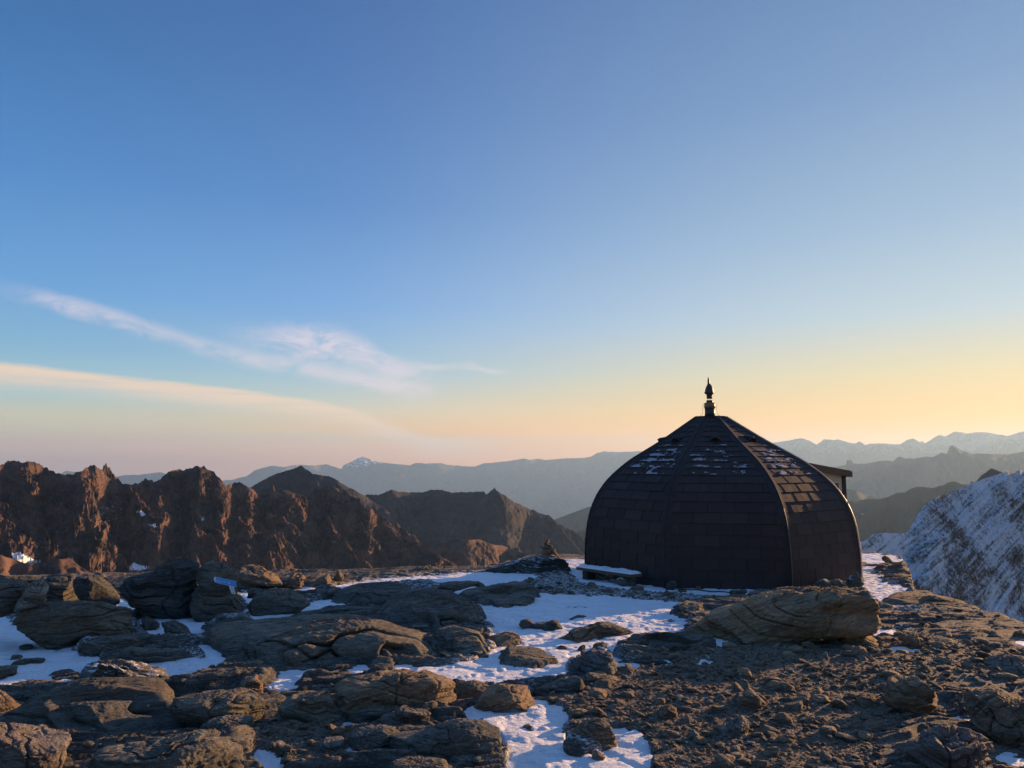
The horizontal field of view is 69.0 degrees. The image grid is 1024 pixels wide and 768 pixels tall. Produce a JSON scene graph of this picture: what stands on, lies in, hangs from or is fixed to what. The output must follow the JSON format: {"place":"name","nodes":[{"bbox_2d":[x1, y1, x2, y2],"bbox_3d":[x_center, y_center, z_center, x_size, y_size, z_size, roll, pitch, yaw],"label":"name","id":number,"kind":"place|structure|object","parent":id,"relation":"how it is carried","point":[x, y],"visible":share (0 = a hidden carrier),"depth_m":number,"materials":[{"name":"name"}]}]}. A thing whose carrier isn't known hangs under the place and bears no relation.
{"place":"outdoors","nodes":[
{"label":"outdoors","id":0,"kind":"place"},
{"bbox_2d":[0,555,90,574],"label":"spur","id":1,"kind":"structure","parent":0,"point":[9,566],"depth_m":518.53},
{"bbox_2d":[0,460,456,572],"bbox_3d":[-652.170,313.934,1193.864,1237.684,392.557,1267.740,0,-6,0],"label":"craggy ridge","id":2,"kind":"structure","parent":0,"point":[93,519],"depth_m":1251.86,"materials":[{"name":"stone"}]},
{"bbox_2d":[250,466,395,524],"bbox_3d":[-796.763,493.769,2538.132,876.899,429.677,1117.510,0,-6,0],"label":"shoulder peak","id":3,"kind":"structure","parent":0,"point":[302,480],"depth_m":2518.76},
{"bbox_2d":[365,488,584,554],"bbox_3d":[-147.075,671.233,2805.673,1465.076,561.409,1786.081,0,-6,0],"label":"cirque ridge","id":4,"kind":"structure","parent":0,"point":[429,518],"depth_m":2752.74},
{"bbox_2d":[427,539,527,565],"bbox_3d":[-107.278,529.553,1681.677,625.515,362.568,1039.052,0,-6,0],"label":"valley knoll","id":5,"kind":"structure","parent":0,"point":[465,552],"depth_m":1664.57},
{"bbox_2d":[0,551,1023,767],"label":"ground","id":6,"kind":"structure","parent":0,"point":[320,674],"depth_m":5.81,"materials":[{"name":"stone"}]},
{"bbox_2d":[0,690,24,711],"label":"boulder","id":7,"kind":"object","parent":6,"relation":"on","point":[8,703],"visible":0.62,"depth_m":5.06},
{"bbox_2d":[0,579,28,616],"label":"boulder","id":8,"kind":"object","parent":6,"relation":"on","point":[11,591],"visible":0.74,"depth_m":7.19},
{"bbox_2d":[0,574,46,582],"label":"boulder","id":9,"kind":"object","parent":6,"relation":"on","point":[30,578],"visible":0.49,"depth_m":10.30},
{"bbox_2d":[0,722,71,767],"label":"boulder","id":10,"kind":"object","parent":6,"relation":"on","point":[31,746],"visible":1,"depth_m":3.85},
{"bbox_2d":[11,679,61,684],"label":"boulder","id":11,"kind":"object","parent":6,"relation":"on","point":[26,681],"visible":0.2,"depth_m":5.66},
{"bbox_2d":[40,573,78,601],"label":"boulder","id":12,"kind":"object","parent":6,"relation":"on","point":[60,587],"visible":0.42,"depth_m":9.96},
{"bbox_2d":[49,669,80,679],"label":"boulder","id":13,"kind":"object","parent":6,"relation":"on","point":[71,674],"visible":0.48,"depth_m":6.02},
{"bbox_2d":[0,676,186,732],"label":"boulder","id":14,"kind":"object","parent":6,"relation":"on","point":[119,704],"visible":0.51,"depth_m":4.83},
{"bbox_2d":[72,574,120,604],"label":"boulder","id":15,"kind":"object","parent":6,"relation":"on","point":[91,587],"visible":0.92,"depth_m":9.24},
{"bbox_2d":[78,659,167,678],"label":"boulder","id":16,"kind":"object","parent":6,"relation":"on","point":[115,668],"visible":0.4,"depth_m":5.64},
{"bbox_2d":[108,646,190,663],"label":"boulder","id":17,"kind":"object","parent":6,"relation":"on","point":[147,655],"visible":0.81,"depth_m":6.55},
{"bbox_2d":[118,557,199,618],"bbox_3d":[-4.198,2.538,9.107,0.928,0.792,1.083,0,-6,0],"label":"boulder","id":18,"kind":"object","parent":6,"relation":"on","point":[165,590],"visible":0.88,"depth_m":8.77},
{"bbox_2d":[86,729,243,767],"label":"boulder","id":19,"kind":"object","parent":6,"relation":"on","point":[201,748],"visible":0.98,"depth_m":3.88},
{"bbox_2d":[166,687,266,727],"bbox_3d":[-1.933,2.140,4.905,0.601,0.220,0.412,0,-6,0],"label":"boulder","id":20,"kind":"object","parent":6,"relation":"on","point":[197,710],"visible":0.77,"depth_m":4.82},
{"bbox_2d":[198,714,253,731],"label":"boulder","id":21,"kind":"object","parent":6,"relation":"on","point":[221,723],"visible":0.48,"depth_m":4.58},
{"bbox_2d":[201,616,254,630],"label":"boulder","id":22,"kind":"object","parent":6,"relation":"on","point":[205,627],"visible":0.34,"depth_m":8.00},
{"bbox_2d":[238,674,262,692],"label":"boulder","id":23,"kind":"object","parent":6,"relation":"on","point":[254,683],"visible":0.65,"depth_m":5.58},
{"bbox_2d":[247,588,262,598],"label":"stone","id":24,"kind":"object","parent":6,"relation":"on","point":[252,592],"visible":0.7,"depth_m":9.54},
{"bbox_2d":[236,564,282,589],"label":"boulder","id":25,"kind":"object","parent":6,"relation":"on","point":[250,576],"visible":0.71,"depth_m":11.46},
{"bbox_2d":[280,576,303,589],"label":"boulder","id":26,"kind":"object","parent":6,"relation":"on","point":[296,583],"visible":0.81,"depth_m":11.43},
{"bbox_2d":[275,688,340,722],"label":"boulder","id":27,"kind":"object","parent":6,"relation":"on","point":[303,706],"visible":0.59,"depth_m":4.81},
{"bbox_2d":[202,613,432,664],"bbox_3d":[-1.917,2.552,7.153,2.957,0.614,1.787,0,-6,0],"label":"boulder","id":28,"kind":"object","parent":6,"relation":"on","point":[299,638],"visible":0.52,"depth_m":6.81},
{"bbox_2d":[316,587,340,599],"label":"boulder","id":29,"kind":"object","parent":6,"relation":"on","point":[328,593],"visible":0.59,"depth_m":10.44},
{"bbox_2d":[318,736,345,752],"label":"boulder","id":30,"kind":"object","parent":6,"relation":"on","point":[331,743],"visible":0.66,"depth_m":4.32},
{"bbox_2d":[291,606,379,616],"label":"boulder","id":31,"kind":"object","parent":6,"relation":"on","point":[365,611],"visible":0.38,"depth_m":8.57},
{"bbox_2d":[331,581,411,605],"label":"boulder","id":32,"kind":"object","parent":6,"relation":"on","point":[378,593],"visible":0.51,"depth_m":10.27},
{"bbox_2d":[366,663,394,673],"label":"boulder","id":33,"kind":"object","parent":6,"relation":"on","point":[375,667],"visible":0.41,"depth_m":6.05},
{"bbox_2d":[334,669,456,715],"bbox_3d":[-0.803,2.144,5.128,0.842,0.331,0.451,1,-6,-14],"label":"boulder","id":34,"kind":"object","parent":6,"relation":"on","point":[353,694],"visible":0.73,"depth_m":4.98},
{"bbox_2d":[375,705,433,725],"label":"boulder","id":35,"kind":"object","parent":6,"relation":"on","point":[402,714],"visible":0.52,"depth_m":4.71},
{"bbox_2d":[386,756,452,767],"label":"boulder","id":36,"kind":"object","parent":6,"relation":"on","point":[416,762],"visible":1,"depth_m":3.91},
{"bbox_2d":[372,587,486,626],"bbox_3d":[-0.985,2.773,8.726,1.440,0.658,2.060,0,-6,0],"label":"boulder","id":37,"kind":"object","parent":6,"relation":"on","point":[432,606],"visible":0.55,"depth_m":8.32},
{"bbox_2d":[385,718,501,761],"bbox_3d":[-0.397,2.069,4.316,0.692,0.204,0.336,0,-6,0],"label":"boulder","id":38,"kind":"object","parent":6,"relation":"on","point":[454,737],"visible":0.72,"depth_m":4.23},
{"bbox_2d":[434,625,488,657],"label":"boulder","id":39,"kind":"object","parent":6,"relation":"on","point":[463,641],"visible":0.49,"depth_m":7.06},
{"bbox_2d":[455,680,488,698],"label":"boulder","id":40,"kind":"object","parent":6,"relation":"on","point":[470,689],"visible":0.73,"depth_m":5.49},
{"bbox_2d":[458,581,539,607],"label":"boulder","id":41,"kind":"object","parent":6,"relation":"on","point":[510,594],"visible":0.59,"depth_m":10.24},
{"bbox_2d":[486,631,521,646],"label":"boulder","id":42,"kind":"object","parent":6,"relation":"on","point":[506,638],"visible":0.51,"depth_m":7.36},
{"bbox_2d":[0,553,1023,767],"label":"snow patches","id":43,"kind":"object","parent":6,"relation":"on","point":[540,745],"visible":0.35,"depth_m":6.87,"materials":[{"name":"snow"}]},
{"bbox_2d":[0,665,17,679],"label":"boulder","id":44,"kind":"object","parent":43,"relation":"on","point":[6,671],"visible":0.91,"depth_m":6.04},
{"bbox_2d":[11,657,45,664],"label":"boulder","id":45,"kind":"object","parent":43,"relation":"on","point":[26,661],"visible":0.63,"depth_m":6.50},
{"bbox_2d":[13,600,132,649],"bbox_3d":[-4.349,2.377,7.431,1.032,0.441,0.707,3,-7,-26],"label":"boulder","id":46,"kind":"object","parent":43,"relation":"on","point":[54,625],"visible":0.96,"depth_m":7.17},
{"bbox_2d":[14,579,48,611],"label":"boulder","id":47,"kind":"object","parent":46,"relation":"on","point":[35,592],"visible":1,"depth_m":7.09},
{"bbox_2d":[77,635,146,656],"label":"boulder","id":48,"kind":"object","parent":43,"relation":"on","point":[94,647],"visible":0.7,"depth_m":6.90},
{"bbox_2d":[141,618,159,630],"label":"stone","id":49,"kind":"object","parent":43,"relation":"on","point":[148,624],"visible":0.8,"depth_m":8.06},
{"bbox_2d":[161,620,190,633],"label":"boulder","id":50,"kind":"object","parent":43,"relation":"on","point":[174,627],"visible":0.59,"depth_m":7.73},
{"bbox_2d":[189,561,242,621],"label":"boulder","id":51,"kind":"object","parent":43,"relation":"on","point":[210,599],"visible":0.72,"depth_m":8.68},
{"bbox_2d":[214,577,235,593],"bbox_3d":[-3.336,2.344,8.658,0.260,0.208,0.018,1,-6,-7],"label":"trail sign","id":52,"kind":"object","parent":51,"relation":"attached to","point":[231,584],"visible":1,"depth_m":8.66,"materials":[{"name":"blue paint"}]},
{"bbox_2d":[247,588,310,615],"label":"boulder","id":53,"kind":"object","parent":43,"relation":"on","point":[276,601],"visible":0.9,"depth_m":9.10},
{"bbox_2d":[310,573,331,586],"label":"boulder","id":54,"kind":"object","parent":43,"relation":"on","point":[324,579],"visible":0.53,"depth_m":11.78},
{"bbox_2d":[347,704,398,723],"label":"boulder","id":55,"kind":"object","parent":43,"relation":"on","point":[369,714],"visible":0.37,"depth_m":4.84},
{"bbox_2d":[349,724,398,750],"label":"boulder","id":56,"kind":"object","parent":43,"relation":"on","point":[369,737],"visible":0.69,"depth_m":4.32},
{"bbox_2d":[430,580,484,591],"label":"boulder","id":57,"kind":"object","parent":43,"relation":"on","point":[453,586],"visible":0.61,"depth_m":10.68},
{"bbox_2d":[473,683,535,711],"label":"boulder","id":58,"kind":"object","parent":43,"relation":"on","point":[497,697],"visible":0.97,"depth_m":5.13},
{"bbox_2d":[519,619,534,628],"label":"boulder","id":59,"kind":"object","parent":43,"relation":"on","point":[526,624],"visible":0.91,"depth_m":8.23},
{"bbox_2d":[532,620,562,630],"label":"boulder","id":60,"kind":"object","parent":43,"relation":"on","point":[551,625],"visible":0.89,"depth_m":8.14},
{"bbox_2d":[541,539,559,558],"bbox_3d":[0.792,3.455,15.417,0.470,0.471,0.292,0,-6,0],"label":"stone cairn","id":61,"kind":"object","parent":43,"relation":"on","point":[548,551],"visible":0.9,"depth_m":15.35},
{"bbox_2d":[563,739,590,756],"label":"boulder","id":62,"kind":"object","parent":43,"relation":"on","point":[571,747],"visible":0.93,"depth_m":4.29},
{"bbox_2d":[571,717,616,750],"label":"boulder","id":63,"kind":"object","parent":43,"relation":"on","point":[599,730],"visible":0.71,"depth_m":4.41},
{"bbox_2d":[592,750,604,760],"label":"boulder","id":64,"kind":"object","parent":43,"relation":"on","point":[597,755],"visible":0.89,"depth_m":4.19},
{"bbox_2d":[595,573,613,579],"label":"boulder","id":65,"kind":"object","parent":43,"relation":"on","point":[601,576],"visible":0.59,"depth_m":12.60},
{"bbox_2d":[576,564,641,586],"bbox_3d":[1.587,3.170,12.324,0.240,0.317,1.407,4,-7,-32],"label":"plank bench","id":66,"kind":"object","parent":43,"relation":"on","point":[589,571],"visible":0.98,"depth_m":12.26,"materials":[{"name":"brown wood"}]},
{"bbox_2d":[616,576,636,586],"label":"boulder","id":67,"kind":"object","parent":43,"relation":"on","point":[621,580],"visible":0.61,"depth_m":11.80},
{"bbox_2d":[633,660,667,664],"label":"boulder","id":68,"kind":"object","parent":43,"relation":"on","point":[648,662],"visible":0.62,"depth_m":6.46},
{"bbox_2d":[605,579,737,592],"bbox_3d":[2.348,3.122,11.499,2.384,0.087,0.260,-5,-8,42],"label":"foundation","id":69,"kind":"object","parent":43,"relation":"on","point":[675,587],"visible":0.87,"depth_m":11.23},
{"bbox_2d":[670,600,708,618],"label":"boulder","id":70,"kind":"object","parent":43,"relation":"on","point":[680,610],"visible":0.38,"depth_m":9.07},
{"bbox_2d":[876,561,905,569],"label":"boulder","id":71,"kind":"object","parent":43,"relation":"on","point":[897,565],"visible":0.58,"depth_m":14.06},
{"bbox_2d":[900,632,920,648],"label":"boulder","id":72,"kind":"object","parent":43,"relation":"on","point":[910,641],"visible":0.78,"depth_m":7.17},
{"bbox_2d":[13,564,1023,767],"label":"scree","id":73,"kind":"structure","parent":6,"relation":"on","point":[612,707],"depth_m":5.63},
{"bbox_2d":[484,556,570,573],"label":"boulder","id":74,"kind":"object","parent":6,"relation":"on","point":[533,565],"visible":0.7,"depth_m":13.74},
{"bbox_2d":[498,646,558,668],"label":"boulder","id":75,"kind":"object","parent":6,"relation":"on","point":[531,657],"visible":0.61,"depth_m":6.54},
{"bbox_2d":[532,676,585,696],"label":"boulder","id":76,"kind":"object","parent":6,"relation":"on","point":[567,684],"visible":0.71,"depth_m":5.55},
{"bbox_2d":[570,708,587,716],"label":"stone","id":77,"kind":"object","parent":6,"relation":"on","point":[578,712],"visible":1,"depth_m":4.95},
{"bbox_2d":[569,650,617,674],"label":"boulder","id":78,"kind":"object","parent":6,"relation":"on","point":[596,660],"visible":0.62,"depth_m":6.03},
{"bbox_2d":[558,621,632,642],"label":"boulder","id":79,"kind":"object","parent":6,"relation":"on","point":[600,630],"visible":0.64,"depth_m":7.67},
{"bbox_2d":[588,687,606,698],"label":"stone","id":80,"kind":"object","parent":6,"relation":"on","point":[594,691],"visible":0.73,"depth_m":5.37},
{"bbox_2d":[586,672,619,682],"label":"boulder","id":81,"kind":"object","parent":6,"relation":"on","point":[593,677],"visible":0.52,"depth_m":5.78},
{"bbox_2d":[616,631,716,651],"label":"boulder","id":82,"kind":"object","parent":6,"relation":"on","point":[681,640],"visible":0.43,"depth_m":7.14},
{"bbox_2d":[656,705,677,718],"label":"boulder","id":83,"kind":"object","parent":6,"relation":"on","point":[667,712],"visible":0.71,"depth_m":4.92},
{"bbox_2d":[585,377,862,589],"bbox_3d":[4.129,1.850,13.970,5.686,3.985,5.031,0,-6,0],"label":"domed hut","id":84,"kind":"object","parent":6,"relation":"on","point":[709,499],"visible":0.97,"depth_m":12.09,"materials":[{"name":"brown metal"}]},
{"bbox_2d":[717,715,748,737],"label":"boulder","id":85,"kind":"object","parent":6,"relation":"on","point":[738,727],"visible":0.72,"depth_m":4.55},
{"bbox_2d":[735,758,750,765],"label":"stone","id":86,"kind":"object","parent":6,"relation":"on","point":[744,761],"visible":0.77,"depth_m":4.06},
{"bbox_2d":[737,667,751,677],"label":"stone","id":87,"kind":"object","parent":6,"relation":"on","point":[742,672],"visible":0.72,"depth_m":5.93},
{"bbox_2d":[736,688,766,709],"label":"boulder","id":88,"kind":"object","parent":6,"relation":"on","point":[749,698],"visible":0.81,"depth_m":5.12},
{"bbox_2d":[763,746,779,755],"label":"stone","id":89,"kind":"object","parent":6,"relation":"on","point":[774,750],"visible":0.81,"depth_m":4.19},
{"bbox_2d":[765,680,784,690],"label":"stone","id":90,"kind":"object","parent":6,"relation":"on","point":[773,685],"visible":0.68,"depth_m":5.57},
{"bbox_2d":[685,589,881,645],"bbox_3d":[2.722,2.437,7.708,1.987,0.700,0.994,-3,-6,25],"label":"boulder","id":91,"kind":"object","parent":6,"relation":"on","point":[782,616],"visible":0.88,"depth_m":7.28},
{"bbox_2d":[773,712,793,724],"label":"stone","id":92,"kind":"object","parent":6,"relation":"on","point":[782,717],"visible":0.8,"depth_m":4.76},
{"bbox_2d":[784,701,802,710],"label":"stone","id":93,"kind":"object","parent":6,"relation":"on","point":[796,705],"visible":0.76,"depth_m":5.06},
{"bbox_2d":[785,646,804,653],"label":"stone","id":94,"kind":"object","parent":6,"relation":"on","point":[796,649],"visible":0.72,"depth_m":6.80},
{"bbox_2d":[799,737,814,746],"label":"stone","id":95,"kind":"object","parent":6,"relation":"on","point":[805,740],"visible":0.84,"depth_m":4.38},
{"bbox_2d":[811,694,829,702],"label":"stone","id":96,"kind":"object","parent":6,"relation":"on","point":[820,698],"visible":0.93,"depth_m":5.22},
{"bbox_2d":[815,579,830,586],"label":"boulder","id":97,"kind":"object","parent":6,"relation":"on","point":[823,582],"visible":1,"depth_m":10.68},
{"bbox_2d":[819,725,836,737],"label":"stone","id":98,"kind":"object","parent":6,"relation":"on","point":[824,730],"visible":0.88,"depth_m":4.53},
{"bbox_2d":[845,572,864,587],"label":"boulder","id":99,"kind":"object","parent":6,"relation":"on","point":[855,580],"visible":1,"depth_m":10.62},
{"bbox_2d":[838,636,878,646],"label":"boulder","id":100,"kind":"object","parent":6,"relation":"on","point":[865,641],"visible":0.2,"depth_m":7.21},
{"bbox_2d":[857,730,872,741],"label":"boulder","id":101,"kind":"object","parent":6,"relation":"on","point":[865,735],"visible":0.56,"depth_m":4.46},
{"bbox_2d":[855,692,878,707],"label":"boulder","id":102,"kind":"object","parent":6,"relation":"on","point":[865,700],"visible":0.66,"depth_m":5.17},
{"bbox_2d":[880,670,899,677],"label":"stone","id":103,"kind":"object","parent":6,"relation":"on","point":[886,673],"visible":0.66,"depth_m":5.85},
{"bbox_2d":[883,675,938,714],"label":"boulder","id":104,"kind":"object","parent":6,"relation":"on","point":[913,694],"visible":0.9,"depth_m":5.00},
{"bbox_2d":[882,591,979,610],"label":"boulder","id":105,"kind":"object","parent":6,"relation":"on","point":[906,598],"visible":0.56,"depth_m":9.94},
{"bbox_2d":[926,635,955,644],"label":"boulder","id":106,"kind":"object","parent":6,"relation":"on","point":[943,640],"visible":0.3,"depth_m":7.33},
{"bbox_2d":[933,656,952,663],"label":"stone","id":107,"kind":"object","parent":6,"relation":"on","point":[940,659],"visible":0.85,"depth_m":6.45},
{"bbox_2d":[901,724,993,767],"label":"boulder","id":108,"kind":"object","parent":6,"relation":"on","point":[945,746],"visible":0.96,"depth_m":3.96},
{"bbox_2d":[957,627,1002,637],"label":"boulder","id":109,"kind":"object","parent":6,"relation":"on","point":[990,632],"visible":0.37,"depth_m":7.83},
{"bbox_2d":[963,687,1023,747],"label":"boulder","id":110,"kind":"object","parent":6,"relation":"on","point":[996,714],"visible":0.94,"depth_m":4.50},
{"bbox_2d":[982,654,1023,673],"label":"boulder","id":111,"kind":"object","parent":6,"relation":"on","point":[1014,664],"visible":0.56,"depth_m":6.34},
{"bbox_2d":[995,673,1017,680],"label":"stone","id":112,"kind":"object","parent":6,"relation":"on","point":[1007,676],"visible":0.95,"depth_m":5.97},
{"bbox_2d":[0,0,1023,480],"label":"sky","id":113,"kind":"structure","parent":0,"point":[238,238],"materials":[{"name":"blue"}]},
{"bbox_2d":[61,431,1023,513],"bbox_3d":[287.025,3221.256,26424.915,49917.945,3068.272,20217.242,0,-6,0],"label":"range","id":114,"kind":"structure","parent":0,"point":[568,485],"depth_m":27425.82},
{"bbox_2d":[537,510,568,519],"bbox_3d":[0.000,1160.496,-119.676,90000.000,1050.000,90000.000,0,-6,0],"label":"valley floor","id":115,"kind":"structure","parent":0,"point":[554,515],"depth_m":24032.48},
{"bbox_2d":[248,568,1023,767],"bbox_3d":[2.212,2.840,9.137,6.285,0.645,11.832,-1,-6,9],"label":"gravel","id":116,"kind":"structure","parent":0,"point":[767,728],"depth_m":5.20,"materials":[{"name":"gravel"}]},
{"bbox_2d":[555,489,878,532],"bbox_3d":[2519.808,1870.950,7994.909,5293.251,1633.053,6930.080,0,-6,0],"label":"wooded hill","id":117,"kind":"structure","parent":0,"point":[576,521],"depth_m":8255.48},
{"bbox_2d":[578,481,972,541],"bbox_3d":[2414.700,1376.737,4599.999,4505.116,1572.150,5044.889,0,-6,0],"label":"dark ridge","id":118,"kind":"structure","parent":0,"point":[897,512],"depth_m":4503.15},
{"bbox_2d":[833,445,1023,498],"bbox_3d":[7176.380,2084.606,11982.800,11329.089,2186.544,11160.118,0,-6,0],"label":"range","id":119,"kind":"structure","parent":0,"point":[881,479],"depth_m":11823.17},
{"bbox_2d":[860,470,1023,621],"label":"snow slope","id":120,"kind":"structure","parent":0,"point":[965,544],"depth_m":112.00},
{"bbox_2d":[976,468,1002,481],"bbox_3d":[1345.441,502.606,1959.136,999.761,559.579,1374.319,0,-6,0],"label":"peak","id":121,"kind":"structure","parent":0,"point":[990,472],"depth_m":1989.09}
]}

